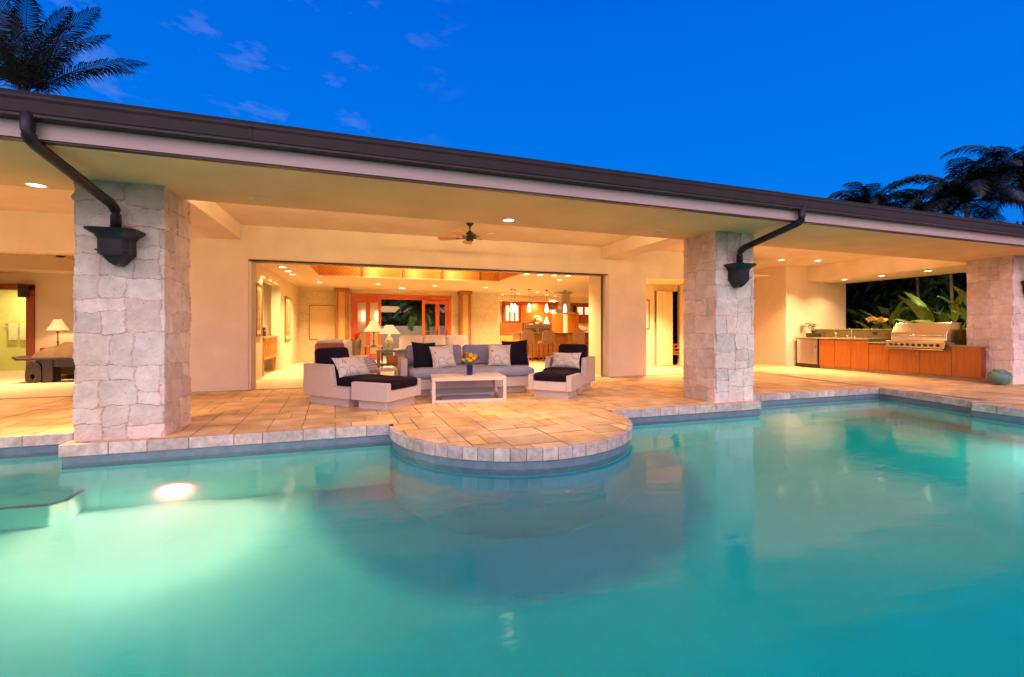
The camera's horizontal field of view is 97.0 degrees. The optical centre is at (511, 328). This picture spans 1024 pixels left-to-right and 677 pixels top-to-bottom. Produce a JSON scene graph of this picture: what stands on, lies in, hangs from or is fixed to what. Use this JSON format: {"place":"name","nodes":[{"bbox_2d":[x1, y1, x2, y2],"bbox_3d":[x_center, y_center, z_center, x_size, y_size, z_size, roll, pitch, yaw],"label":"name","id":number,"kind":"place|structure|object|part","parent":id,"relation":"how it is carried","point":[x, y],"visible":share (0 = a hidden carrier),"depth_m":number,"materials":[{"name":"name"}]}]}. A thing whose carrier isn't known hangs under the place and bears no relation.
{"place":"outdoors","nodes":[
{"label":"outdoors","id":0,"kind":"place"},
{"bbox_2d":[0,370,24,374],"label":"bathroom floor","id":1,"kind":"structure","parent":0,"point":[12,372],"depth_m":12.28,"materials":[{"name":"beige tile"}]},
{"bbox_2d":[0,374,74,397],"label":"bedroom floor","id":2,"kind":"structure","parent":0,"point":[15,386],"depth_m":9.11,"materials":[{"name":"carpet"}]},
{"bbox_2d":[11,356,74,382],"bbox_3d":[-9.560,0.886,10.318,2.595,0.588,0.480,0,0,-18],"label":"wooden bench","id":3,"kind":"object","parent":2,"relation":"on","point":[44,369],"visible":0.51,"depth_m":9.94,"materials":[{"name":"brown wood"}]},
{"bbox_2d":[30,342,74,374],"bbox_3d":[-10.023,0.674,11.661,2.740,0.772,1.900,0,0,-18],"label":"bed","id":4,"kind":"object","parent":2,"relation":"on","point":[65,349],"visible":0.08,"depth_m":10.58,"materials":[{"name":"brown wood"}]},
{"bbox_2d":[46,319,68,344],"bbox_3d":[-11.787,0.114,11.755,0.440,0.730,0.440,0,0,-18],"label":"table lamp","id":5,"kind":"object","parent":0,"point":[57,324],"visible":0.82,"depth_m":11.68,"materials":[{"name":"beige fabric"}]},
{"bbox_2d":[351,332,361,355],"bbox_3d":[-5.596,0.631,16.253,0.406,1.098,0.387,0,0,38],"label":"red bromeliad","id":6,"kind":"object","parent":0,"point":[356,347],"visible":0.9,"depth_m":16.13,"materials":[{"name":"brown plant"}]},
{"bbox_2d":[383,353,392,355],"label":"entry court floor","id":7,"kind":"structure","parent":0,"point":[387,354],"depth_m":21.07,"materials":[{"name":"beige stone"}]},
{"bbox_2d":[381,326,421,348],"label":"court wall","id":8,"kind":"structure","parent":7,"relation":"on","point":[395,337],"depth_m":24.50,"materials":[{"name":"beige paint"}]},
{"bbox_2d":[382,330,421,352],"bbox_3d":[-5.157,0.560,20.926,3.000,1.040,0.060,0,0,-18],"label":"entry railing","id":9,"kind":"object","parent":7,"relation":"on","point":[406,331],"visible":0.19,"depth_m":20.77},
{"bbox_2d":[393,300,435,330],"bbox_3d":[-4.459,-0.381,22.385,2.756,3.145,2.753,0,0,-18],"label":"areca palm","id":10,"kind":"object","parent":7,"relation":"on","point":[416,314],"visible":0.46,"depth_m":21.95,"materials":[{"name":"green plant"}]},
{"bbox_2d":[256,356,760,388],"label":"interior floor","id":11,"kind":"structure","parent":0,"point":[290,376],"depth_m":11.79,"materials":[{"name":"beige tile"}]},
{"bbox_2d":[262,336,277,375],"bbox_3d":[-6.967,0.685,11.940,1.150,0.990,1.800,0,0,-18],"label":"hall console","id":12,"kind":"object","parent":11,"relation":"on","point":[269,347],"visible":0.78,"depth_m":11.89,"materials":[{"name":"wood"}]},
{"bbox_2d":[314,339,344,362],"bbox_3d":[-4.162,0.703,10.145,0.640,0.955,0.765,0,0,-8],"label":"lounge chair","id":13,"kind":"object","parent":11,"relation":"on","point":[325,343],"visible":0.38,"depth_m":10.42,"materials":[{"name":"beige fabric"}]},
{"bbox_2d":[344,340,368,356],"bbox_3d":[-3.621,0.715,10.702,0.599,0.930,0.559,0,0,-28],"label":"cream side chair","id":14,"kind":"object","parent":11,"relation":"on","point":[348,344],"visible":0.27,"depth_m":10.37,"materials":[{"name":"fabric"}]},
{"bbox_2d":[364,346,382,367],"bbox_3d":[-3.883,0.831,12.722,0.500,0.699,0.500,0,0,-18],"label":"glass side table","id":15,"kind":"object","parent":11,"relation":"on","point":[381,352],"visible":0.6,"depth_m":12.56,"materials":[{"name":"brown wood"}]},
{"bbox_2d":[364,321,381,345],"bbox_3d":[-3.883,0.125,12.722,0.520,0.710,0.520,0,0,-18],"label":"table lamp","id":16,"kind":"object","parent":15,"relation":"on","point":[373,326],"visible":0.94,"depth_m":12.59,"materials":[{"name":"beige fabric"}]},
{"bbox_2d":[376,349,405,374],"bbox_3d":[-2.999,0.850,11.378,0.780,0.660,0.440,0,0,-18],"label":"console table","id":17,"kind":"object","parent":11,"relation":"on","point":[385,350],"visible":0.37,"depth_m":11.13,"materials":[{"name":"brown wood"}]},
{"bbox_2d":[378,325,399,349],"bbox_3d":[-3.075,0.209,11.354,0.540,0.620,0.540,0,0,-18],"label":"table lamp","id":18,"kind":"object","parent":17,"relation":"on","point":[389,330],"visible":1,"depth_m":11.26,"materials":[{"name":"paint"}]},
{"bbox_2d":[386,356,404,364],"bbox_3d":[-2.913,0.779,11.406,0.480,0.200,0.280,0,0,-18],"label":"storage box","id":19,"kind":"object","parent":17,"relation":"on","point":[391,360],"visible":0.45,"depth_m":11.24,"materials":[{"name":"brown wood"}]},
{"bbox_2d":[393,335,467,368],"bbox_3d":[-2.058,0.631,12.143,2.139,0.937,0.920,0,0,-18],"label":"living room sofa","id":20,"kind":"object","parent":11,"relation":"on","point":[406,340],"visible":0.36,"depth_m":12.17,"materials":[{"name":"beige fabric"}]},
{"bbox_2d":[500,336,511,343],"bbox_3d":[-0.247,0.740,20.195,1.000,0.880,0.400,0,0,-18],"label":"wooden cabinet","id":21,"kind":"object","parent":11,"relation":"on","point":[505,338],"visible":0.04,"depth_m":19.97,"materials":[{"name":"yellow wood"}]},
{"bbox_2d":[522,330,533,360],"bbox_3d":[0.495,0.600,16.688,0.500,1.160,0.470,0,0,-26],"label":"bar stool","id":22,"kind":"object","parent":11,"relation":"on","point":[528,335],"visible":0.59,"depth_m":16.51,"materials":[{"name":"brown wood"}]},
{"bbox_2d":[500,302,588,335],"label":"kitchen cabinets","id":23,"kind":"object","parent":11,"relation":"on","point":[564,323],"visible":0.42,"depth_m":21.63,"materials":[{"name":"brown wood"}]},
{"bbox_2d":[522,324,550,332],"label":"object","id":24,"kind":"object","parent":23,"relation":"on","point":[537,328],"visible":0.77,"depth_m":21.36,"materials":[{"name":"brown stone"}]},
{"bbox_2d":[525,328,536,332],"bbox_3d":[0.889,0.145,21.266,0.560,0.370,0.014,0,0,-18],"label":"oven window","id":25,"kind":"structure","parent":24,"relation":"in","point":[534,330],"depth_m":21.30,"materials":[{"name":"black glass"}]},
{"bbox_2d":[531,315,542,323],"bbox_3d":[1.208,-0.447,21.509,0.633,0.409,0.385,0,0,-18],"label":"white bouquet","id":26,"kind":"object","parent":24,"relation":"on","point":[539,318],"visible":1,"depth_m":21.46,"materials":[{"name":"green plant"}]},
{"bbox_2d":[539,328,549,332],"bbox_3d":[1.537,0.145,21.475,0.560,0.370,0.014,0,0,-18],"label":"oven window","id":27,"kind":"structure","parent":24,"relation":"in","point":[541,330],"depth_m":21.44,"materials":[{"name":"black glass"}]},
{"bbox_2d":[543,316,549,323],"bbox_3d":[1.665,-0.422,21.651,0.308,0.360,0.323,0,0,-18],"label":"folded napkin","id":28,"kind":"object","parent":24,"relation":"on","point":[546,320],"visible":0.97,"depth_m":21.57,"materials":[{"name":"white fabric"}]},
{"bbox_2d":[538,330,554,360],"bbox_3d":[1.257,0.600,16.797,0.500,1.160,0.470,0,0,-22],"label":"bar stool","id":29,"kind":"object","parent":11,"relation":"on","point":[548,337],"visible":0.98,"depth_m":16.59,"materials":[{"name":"brown wood"}]},
{"bbox_2d":[573,330,588,355],"bbox_3d":[2.575,0.600,16.838,0.500,1.160,0.470,0,0,32],"label":"bar stool","id":30,"kind":"object","parent":11,"relation":"on","point":[579,336],"visible":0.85,"depth_m":16.64,"materials":[{"name":"brown wood"}]},
{"bbox_2d":[673,343,679,354],"bbox_3d":[5.287,0.845,15.304,0.700,0.730,0.601,0,0,-18],"label":"slatted garden chair","id":31,"kind":"object","parent":11,"relation":"on","point":[675,352],"visible":0.17,"depth_m":15.04,"materials":[{"name":"brown wood"}]},
{"bbox_2d":[0,398,1023,676],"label":"pool water","id":32,"kind":"structure","parent":0,"point":[864,538],"depth_m":2.73,"materials":[{"name":"teal liquid"}]},
{"bbox_2d":[0,364,1023,448],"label":"terrace paving","id":33,"kind":"structure","parent":0,"point":[460,421],"depth_m":6.64,"materials":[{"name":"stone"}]},
{"bbox_2d":[0,374,680,399],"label":"door track","id":34,"kind":"structure","parent":33,"relation":"on","point":[254,389],"depth_m":8.65,"materials":[{"name":"metal"}]},
{"bbox_2d":[303,347,382,406],"bbox_3d":[-2.655,0.743,7.341,1.130,0.874,0.840,0,0,31],"label":"wicker armchair","id":35,"kind":"object","parent":33,"relation":"on","point":[323,383],"visible":0.68,"depth_m":7.07,"materials":[{"name":"beige fabric"}]},
{"bbox_2d":[332,356,370,377],"bbox_3d":[-2.568,0.600,7.263,0.182,0.360,0.600,-40,-21,27],"label":"throw pillow","id":36,"kind":"object","parent":35,"relation":"on","point":[349,366],"visible":0.96,"depth_m":7.17,"materials":[{"name":"fabric"}]},
{"bbox_2d":[363,355,379,373],"bbox_3d":[-2.437,0.610,7.641,0.182,0.360,0.460,-32,-10,17],"label":"throw pillow","id":37,"kind":"object","parent":35,"relation":"on","point":[371,364],"visible":0.62,"depth_m":7.63,"materials":[{"name":"fabric"}]},
{"bbox_2d":[351,375,420,409],"bbox_3d":[-1.921,0.963,6.970,0.729,0.435,0.840,0,0,23],"label":"wicker ottoman","id":38,"kind":"object","parent":33,"relation":"on","point":[386,392],"visible":0.98,"depth_m":6.67,"materials":[{"name":"white wicker"}]},
{"bbox_2d":[379,367,397,375],"bbox_3d":[-2.458,0.970,8.716,0.480,0.420,0.480,0,0,-18],"label":"side table","id":39,"kind":"object","parent":33,"relation":"on","point":[391,369],"visible":0.45,"depth_m":8.55,"materials":[{"name":"wood"}]},
{"bbox_2d":[398,344,534,396],"bbox_3d":[-0.867,0.747,8.703,2.480,0.867,1.439,0,0,-18],"label":"wicker sofa","id":40,"kind":"object","parent":33,"relation":"on","point":[516,378],"visible":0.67,"depth_m":8.26,"materials":[{"name":"grey fabric"}]},
{"bbox_2d":[411,341,434,367],"bbox_3d":[-1.629,0.480,8.426,0.500,0.500,0.182,4,-18,-38],"label":"throw pillow","id":41,"kind":"object","parent":40,"relation":"on","point":[422,356],"visible":0.84,"depth_m":8.33,"materials":[{"name":"black fabric"}]},
{"bbox_2d":[429,344,456,367],"bbox_3d":[-1.284,0.510,8.432,0.460,0.440,0.182,-6,-18,-26],"label":"throw pillow","id":42,"kind":"object","parent":40,"relation":"on","point":[442,356],"visible":1,"depth_m":8.36,"materials":[{"name":"fabric"}]},
{"bbox_2d":[488,344,510,365],"bbox_3d":[-0.243,0.505,8.788,0.460,0.440,0.182,3,-19,-12],"label":"throw pillow","id":43,"kind":"object","parent":40,"relation":"on","point":[499,354],"visible":1,"depth_m":8.72,"materials":[{"name":"fabric"}]},
{"bbox_2d":[502,339,528,364],"bbox_3d":[0.062,0.470,8.949,0.520,0.520,0.182,-3,-16,0],"label":"throw pillow","id":44,"kind":"object","parent":40,"relation":"on","point":[518,352],"visible":0.73,"depth_m":8.88,"materials":[{"name":"black fabric"}]},
{"bbox_2d":[430,372,505,403],"bbox_3d":[-0.764,0.978,7.664,1.200,0.405,0.800,0,0,-13],"label":"coffee table","id":45,"kind":"object","parent":33,"relation":"on","point":[468,396],"visible":0.94,"depth_m":7.40,"materials":[{"name":"white metal"}]},
{"bbox_2d":[461,352,479,374],"bbox_3d":[-0.703,0.577,7.641,0.346,0.394,0.335,0,0,-18],"label":"flower vase","id":46,"kind":"object","parent":45,"relation":"on","point":[469,366],"visible":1,"depth_m":7.61,"materials":[{"name":"yellow plant"}]},
{"bbox_2d":[0,387,1023,461],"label":"pool coping","id":47,"kind":"object","parent":33,"relation":"on","point":[65,447],"visible":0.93,"depth_m":5.06,"materials":[{"name":"stone"}]},
{"bbox_2d":[22,388,879,460],"bbox_3d":[-0.384,1.242,2.566,18.864,0.115,7.744,0,0,-18],"label":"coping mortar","id":48,"kind":"object","parent":47,"relation":"attached to","point":[335,437],"visible":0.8,"depth_m":5.08,"materials":[{"name":"grey concrete"}]},
{"bbox_2d":[528,370,581,398],"bbox_3d":[0.766,0.963,7.982,0.780,0.435,0.689,0,0,25],"label":"wicker ottoman","id":49,"kind":"object","parent":33,"relation":"on","point":[563,384],"visible":1,"depth_m":7.73,"materials":[{"name":"white wicker"}]},
{"bbox_2d":[543,344,594,392],"bbox_3d":[1.076,0.743,8.878,0.840,0.874,1.130,0,0,25],"label":"wicker armchair","id":50,"kind":"object","parent":33,"relation":"on","point":[587,366],"visible":0.56,"depth_m":8.94,"materials":[{"name":"wicker"}]},
{"bbox_2d":[551,352,580,368],"bbox_3d":[1.047,0.600,8.762,0.580,0.320,0.182,0,-22,25],"label":"throw pillow","id":51,"kind":"object","parent":50,"relation":"on","point":[571,360],"visible":0.96,"depth_m":8.69,"materials":[{"name":"fabric"}]},
{"bbox_2d":[796,339,819,367],"bbox_3d":[9.372,0.735,14.035,0.720,0.870,0.780,0,0,-18],"label":"beverage fridge","id":52,"kind":"object","parent":33,"relation":"on","point":[807,352],"visible":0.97,"depth_m":13.91,"materials":[{"name":"silver metal"}]},
{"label":"door","id":53,"kind":"part","parent":52,"relation":"part of","materials":[{"name":"silver metal"}]},
{"bbox_2d":[794,329,989,382],"bbox_3d":[10.229,0.588,12.294,1.235,1.185,4.740,0,0,-18],"label":"outdoor kitchen counter","id":54,"kind":"object","parent":33,"relation":"on","point":[866,350],"visible":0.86,"depth_m":11.73,"materials":[{"name":"brown wood"}]},
{"bbox_2d":[800,321,820,336],"bbox_3d":[9.357,0.001,14.183,0.344,0.506,0.728,0,0,-18],"label":"potted orchid","id":55,"kind":"object","parent":54,"relation":"on","point":[812,325],"visible":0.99,"depth_m":14.08,"materials":[{"name":"white plant"}]},
{"bbox_2d":[819,339,834,365],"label":"cabinet door","id":56,"kind":"structure","parent":54,"relation":"in","point":[826,347],"depth_m":13.36,"materials":[{"name":"brown wood"}]},
{"bbox_2d":[835,340,850,367],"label":"cabinet door","id":57,"kind":"structure","parent":54,"relation":"in","point":[842,347],"depth_m":12.88,"materials":[{"name":"brown wood"}]},
{"bbox_2d":[851,340,868,368],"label":"cabinet door","id":58,"kind":"structure","parent":54,"relation":"in","point":[859,348],"depth_m":12.44,"materials":[{"name":"brown wood"}]},
{"bbox_2d":[866,316,887,328],"bbox_3d":[10.415,-0.190,12.918,0.374,0.367,0.504,0,0,-3],"label":"potted orchid","id":59,"kind":"object","parent":54,"relation":"on","point":[877,321],"visible":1,"depth_m":12.88,"materials":[{"name":"yellow plant"}]},
{"bbox_2d":[869,344,888,370],"bbox_3d":[9.721,0.748,12.004,0.020,0.675,0.488,0,0,-18],"label":"cabinet door","id":60,"kind":"structure","parent":54,"relation":"in","point":[878,354],"depth_m":12.00,"materials":[{"name":"brown wood"}]},
{"bbox_2d":[889,349,919,372],"bbox_3d":[9.885,0.805,11.437,0.055,0.560,0.668,0,0,-18],"label":"cabinet door","id":61,"kind":"structure","parent":54,"relation":"in","point":[899,360],"depth_m":11.42,"materials":[{"name":"brown wood"}]},
{"bbox_2d":[885,322,963,349],"bbox_3d":[10.188,0.165,11.235,0.761,0.660,1.250,0,0,-18],"label":"gas grill","id":62,"kind":"object","parent":54,"relation":"in","point":[933,335],"visible":1,"depth_m":11.00,"materials":[{"name":"silver metal"}]},
{"bbox_2d":[920,350,951,375],"bbox_3d":[10.087,0.805,10.809,0.055,0.560,0.628,0,0,-18],"label":"cabinet door","id":63,"kind":"structure","parent":54,"relation":"in","point":[931,362],"depth_m":10.78,"materials":[{"name":"brown wood"}]},
{"bbox_2d":[952,347,980,377],"bbox_3d":[10.283,0.748,10.257,0.020,0.675,0.518,0,0,-18],"label":"cabinet door","id":64,"kind":"structure","parent":54,"relation":"in","point":[966,361],"depth_m":10.24,"materials":[{"name":"brown wood"}]},
{"bbox_2d":[949,274,953,306],"bbox_3d":[13.283,-0.420,13.653,0.125,3.203,0.165,0,0,5],"label":"palm stem","id":65,"kind":"object","parent":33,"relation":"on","point":[951,288],"visible":0.19,"depth_m":13.66,"materials":[{"name":"plant"}]},
{"bbox_2d":[987,369,1012,384],"bbox_3d":[10.353,1.022,9.613,0.380,0.315,0.380,0,0,-18],"label":"ceramic pot","id":66,"kind":"object","parent":33,"relation":"on","point":[998,377],"visible":1,"depth_m":9.51,"materials":[{"name":"green ceramic"}]},
{"bbox_2d":[0,0,1023,223],"label":"sky","id":67,"kind":"structure","parent":0,"point":[815,98],"materials":[{"name":"blue"}]},
{"bbox_2d":[508,333,588,359],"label":"kitchen island","id":68,"kind":"structure","parent":0,"point":[563,338],"depth_m":17.53,"materials":[{"name":"brown wood"}]},
{"bbox_3d":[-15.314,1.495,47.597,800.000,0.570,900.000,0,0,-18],"label":"ground","id":69,"kind":"structure","parent":0,"visible":0},
{"bbox_2d":[0,0,148,95],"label":"coconut palm","id":70,"kind":"object","parent":69,"relation":"on","point":[29,73],"visible":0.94,"depth_m":18.37,"materials":[{"name":"green plant"}]},
{"bbox_2d":[381,299,439,325],"bbox_3d":[-5.429,-1.090,26.430,13.294,5.833,3.907,0,0,-18],"label":"garden thicket","id":71,"kind":"object","parent":69,"relation":"on","point":[387,318],"visible":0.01,"depth_m":24.98,"materials":[{"name":"green plant"}]},
{"bbox_2d":[0,87,1023,441],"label":"house","id":72,"kind":"structure","parent":69,"relation":"on","point":[168,233],"depth_m":7.40,"materials":[{"name":"paint"}]},
{"bbox_2d":[17,284,28,296],"bbox_3d":[-12.603,-0.990,11.681,0.160,0.340,0.140,0,0,-18],"label":"wall speaker","id":73,"kind":"object","parent":72,"relation":"attached to","point":[22,290],"depth_m":11.62,"materials":[{"name":"black plastic"}]},
{"bbox_2d":[23,182,48,187],"bbox_3d":[-5.179,-1.566,4.931,0.194,0.008,0.194,0,0,-18],"label":"recessed light","id":74,"kind":"object","parent":72,"relation":"attached to","point":[33,184],"visible":1,"depth_m":4.92,"materials":[{"name":"white ceramic"}]},
{"bbox_2d":[20,254,74,259],"bbox_3d":[-10.062,-1.750,10.008,1.473,0.340,1.533,0,0,-10],"label":"ceiling fan","id":75,"kind":"object","parent":72,"relation":"hanging from","point":[60,256],"visible":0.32,"depth_m":10.00,"materials":[{"name":"brown metal"}]},
{"bbox_2d":[256,282,262,336],"bbox_3d":[-5.827,-0.440,10.437,0.030,1.220,0.620,0,0,-18],"label":"framed picture","id":76,"kind":"object","parent":72,"relation":"attached to","point":[259,309],"visible":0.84,"depth_m":10.47,"materials":[{"name":"paper"}]},
{"bbox_2d":[249,196,270,201],"bbox_3d":[-3.036,-1.565,5.452,0.230,0.009,0.230,0,0,-18],"label":"ceiling speaker","id":77,"kind":"object","parent":72,"relation":"attached to","point":[260,198],"visible":1,"depth_m":5.43,"materials":[{"name":"paint"}]},
{"bbox_2d":[285,296,290,340],"bbox_3d":[-7.052,-0.320,14.245,0.030,1.380,0.950,0,0,-18],"label":"framed picture","id":78,"kind":"object","parent":72,"relation":"attached to","point":[287,318],"visible":1,"depth_m":14.21,"materials":[{"name":"paper"}]},
{"bbox_2d":[309,305,334,339],"bbox_3d":[-7.044,-0.250,16.832,0.920,1.280,0.030,0,0,-18],"label":"framed picture","id":79,"kind":"object","parent":72,"relation":"attached to","point":[321,321],"visible":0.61,"depth_m":16.82,"materials":[{"name":"paper"}]},
{"bbox_2d":[355,299,366,355],"bbox_3d":[-5.749,0.020,17.345,0.520,2.320,0.045,0,0,-18],"label":"door","id":80,"kind":"structure","parent":72,"relation":"in","point":[360,304],"depth_m":17.34,"materials":[{"name":"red wood"}]},
{"bbox_2d":[367,299,380,359],"bbox_3d":[-5.253,0.020,17.198,0.600,2.320,0.085,0,0,17],"label":"door","id":81,"kind":"structure","parent":72,"relation":"in","point":[373,305],"depth_m":17.20,"materials":[{"name":"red wood"}]},
{"bbox_2d":[422,300,437,336],"bbox_3d":[-3.242,0.020,17.993,0.670,2.320,0.085,0,0,-32],"label":"door","id":82,"kind":"structure","parent":72,"relation":"in","point":[429,308],"depth_m":17.99,"materials":[{"name":"red wood"}]},
{"bbox_2d":[438,301,447,336],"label":"door","id":83,"kind":"structure","parent":72,"relation":"in","point":[442,305],"depth_m":18.29,"materials":[{"name":"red wood"}]},
{"bbox_2d":[438,222,496,244],"bbox_3d":[-0.759,-1.835,8.611,1.148,0.340,1.191,0,0,-30],"label":"ceiling fan","id":84,"kind":"object","parent":72,"relation":"hanging from","point":[469,236],"visible":0.98,"depth_m":8.54,"materials":[{"name":"brown wood"}]},
{"bbox_2d":[502,218,514,221],"bbox_3d":[-0.049,-1.566,6.518,0.194,0.008,0.194,0,0,-18],"label":"recessed light","id":85,"kind":"object","parent":72,"relation":"attached to","point":[508,220],"visible":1,"depth_m":6.52,"materials":[{"name":"white ceramic"}]},
{"bbox_2d":[545,290,547,311],"bbox_3d":[1.338,-1.090,17.553,0.132,0.860,0.132,0,0,-18],"label":"pendant lamp","id":86,"kind":"object","parent":72,"relation":"hanging from","point":[546,308],"visible":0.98,"depth_m":17.52,"materials":[{"name":"white glass"}]},
{"bbox_2d":[542,292,574,313],"bbox_3d":[1.919,-1.065,18.686,1.160,0.890,0.700,0,0,-18],"label":"range hood","id":87,"kind":"object","parent":72,"relation":"attached to","point":[563,298],"visible":0.94,"depth_m":18.56,"materials":[{"name":"silver metal"}]},
{"bbox_2d":[646,299,649,328],"bbox_3d":[4.222,-0.470,14.468,0.420,0.950,0.030,0,0,-18],"label":"framed picture","id":88,"kind":"object","parent":72,"relation":"attached to","point":[647,314],"visible":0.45,"depth_m":14.51,"materials":[{"name":"beige paper"}]},
{"bbox_2d":[650,230,664,232],"bbox_3d":[2.341,-1.565,7.287,0.230,0.009,0.230,0,0,-18],"label":"recessed light","id":89,"kind":"object","parent":72,"relation":"attached to","point":[657,231],"visible":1,"depth_m":7.27,"materials":[{"name":"paint"}]},
{"bbox_2d":[657,291,672,365],"bbox_3d":[4.928,-0.025,14.618,0.596,2.390,0.052,0,0,-18],"label":"folding door","id":90,"kind":"structure","parent":72,"relation":"in","point":[664,298],"depth_m":14.58,"materials":[{"name":"paint"}]},
{"bbox_3d":[-14.098,-0.140,12.965,0.600,0.020,0.070,0,0,-18],"label":"towel bar","id":91,"kind":"object","parent":72,"relation":"attached to","visible":0},
{"bbox_2d":[8,324,17,339],"bbox_3d":[-14.204,0.084,12.902,0.200,0.472,0.045,0,0,-18],"label":"towel","id":92,"kind":"object","parent":91,"relation":"hanging from","point":[12,331],"visible":1,"depth_m":12.88,"materials":[{"name":"white fabric"}]},
{"bbox_2d":[20,324,25,339],"bbox_3d":[-13.966,0.084,12.979,0.200,0.472,0.045,0,0,-18],"label":"towel","id":93,"kind":"object","parent":91,"relation":"hanging from","point":[22,331],"visible":0.55,"depth_m":12.95,"materials":[{"name":"white fabric"}]},
{"bbox_2d":[673,291,676,358],"bbox_3d":[5.778,-0.288,17.522,3.942,3.539,1.749,0,0,-18],"label":"garden thicket","id":94,"kind":"object","parent":69,"relation":"on","point":[674,317],"visible":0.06,"depth_m":17.20,"materials":[{"name":"black plant"}]},
{"bbox_2d":[828,180,924,209],"bbox_3d":[14.190,-2.246,18.024,3.526,6.857,3.556,0,0,14],"label":"areca palm","id":95,"kind":"object","parent":69,"relation":"on","point":[878,198],"visible":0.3,"depth_m":17.47,"materials":[{"name":"green plant"}]},
{"bbox_2d":[853,300,907,328],"bbox_3d":[11.893,0.157,14.354,1.332,2.055,1.840,0,0,-18],"label":"broad leaf plant","id":96,"kind":"object","parent":69,"relation":"on","point":[897,312],"visible":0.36,"depth_m":14.10,"materials":[{"name":"green plant"}]},
{"bbox_2d":[846,299,966,328],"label":"garden undergrowth","id":97,"kind":"object","parent":69,"relation":"on","point":[883,312],"visible":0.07,"depth_m":14.80,"materials":[{"name":"green plant"}]},
{"bbox_2d":[916,277,919,319],"bbox_3d":[13.167,-0.420,14.666,0.125,3.203,0.165,0,0,5],"label":"palm stem","id":98,"kind":"object","parent":69,"relation":"on","point":[917,288],"visible":0.29,"depth_m":14.67,"materials":[{"name":"plant"}]},
{"bbox_2d":[894,191,962,214],"bbox_3d":[16.223,-2.097,18.084,2.884,6.559,2.936,0,0,-18],"label":"areca palm","id":99,"kind":"object","parent":69,"relation":"on","point":[911,207],"visible":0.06,"depth_m":17.57,"materials":[{"name":"green plant"}]},
{"bbox_2d":[893,292,966,328],"bbox_3d":[11.958,0.011,13.111,1.459,2.349,2.138,0,0,1],"label":"broad leaf plant","id":100,"kind":"object","parent":69,"relation":"on","point":[919,308],"visible":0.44,"depth_m":13.09,"materials":[{"name":"green plant"}]},
{"bbox_2d":[846,221,1023,328],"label":"garden thicket","id":101,"kind":"object","parent":69,"relation":"on","point":[869,296],"visible":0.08,"depth_m":15.69,"materials":[{"name":"green plant"}]},
{"bbox_2d":[911,285,966,321],"bbox_3d":[12.160,0.011,11.816,1.712,2.350,2.068,0,0,1],"label":"broad leaf plant","id":102,"kind":"object","parent":69,"relation":"on","point":[963,296],"visible":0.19,"depth_m":12.04,"materials":[{"name":"green plant"}]},
{"bbox_2d":[882,150,1023,222],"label":"areca palm","id":103,"kind":"object","parent":69,"relation":"on","point":[977,185],"visible":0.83,"depth_m":15.12,"materials":[{"name":"green plant"}]},
{"bbox_2d":[937,144,1023,218],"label":"areca palm","id":104,"kind":"object","parent":69,"relation":"on","point":[986,150],"visible":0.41,"depth_m":15.03,"materials":[{"name":"green plant"}]},
{"bbox_3d":[-5.783,-0.320,21.565,8.600,3.000,7.400,0,0,-18],"label":"court side wall","id":105,"kind":"object","parent":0,"visible":0},
{"bbox_2d":[381,306,410,311],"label":"gate beam","id":106,"kind":"structure","parent":105,"relation":"attached to","point":[389,308],"depth_m":23.21,"materials":[{"name":"paint"}]},
{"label":"pool floor","id":107,"kind":"structure","parent":0,"visible":0},
{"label":"pool wall","id":108,"kind":"structure","parent":107,"relation":"on","visible":0},
{"bbox_2d":[0,394,1023,469],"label":"pool tile band","id":109,"kind":"object","parent":108,"relation":"attached to","point":[510,465],"visible":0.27,"depth_m":5.07,"materials":[{"name":"blue tile"}]}
]}

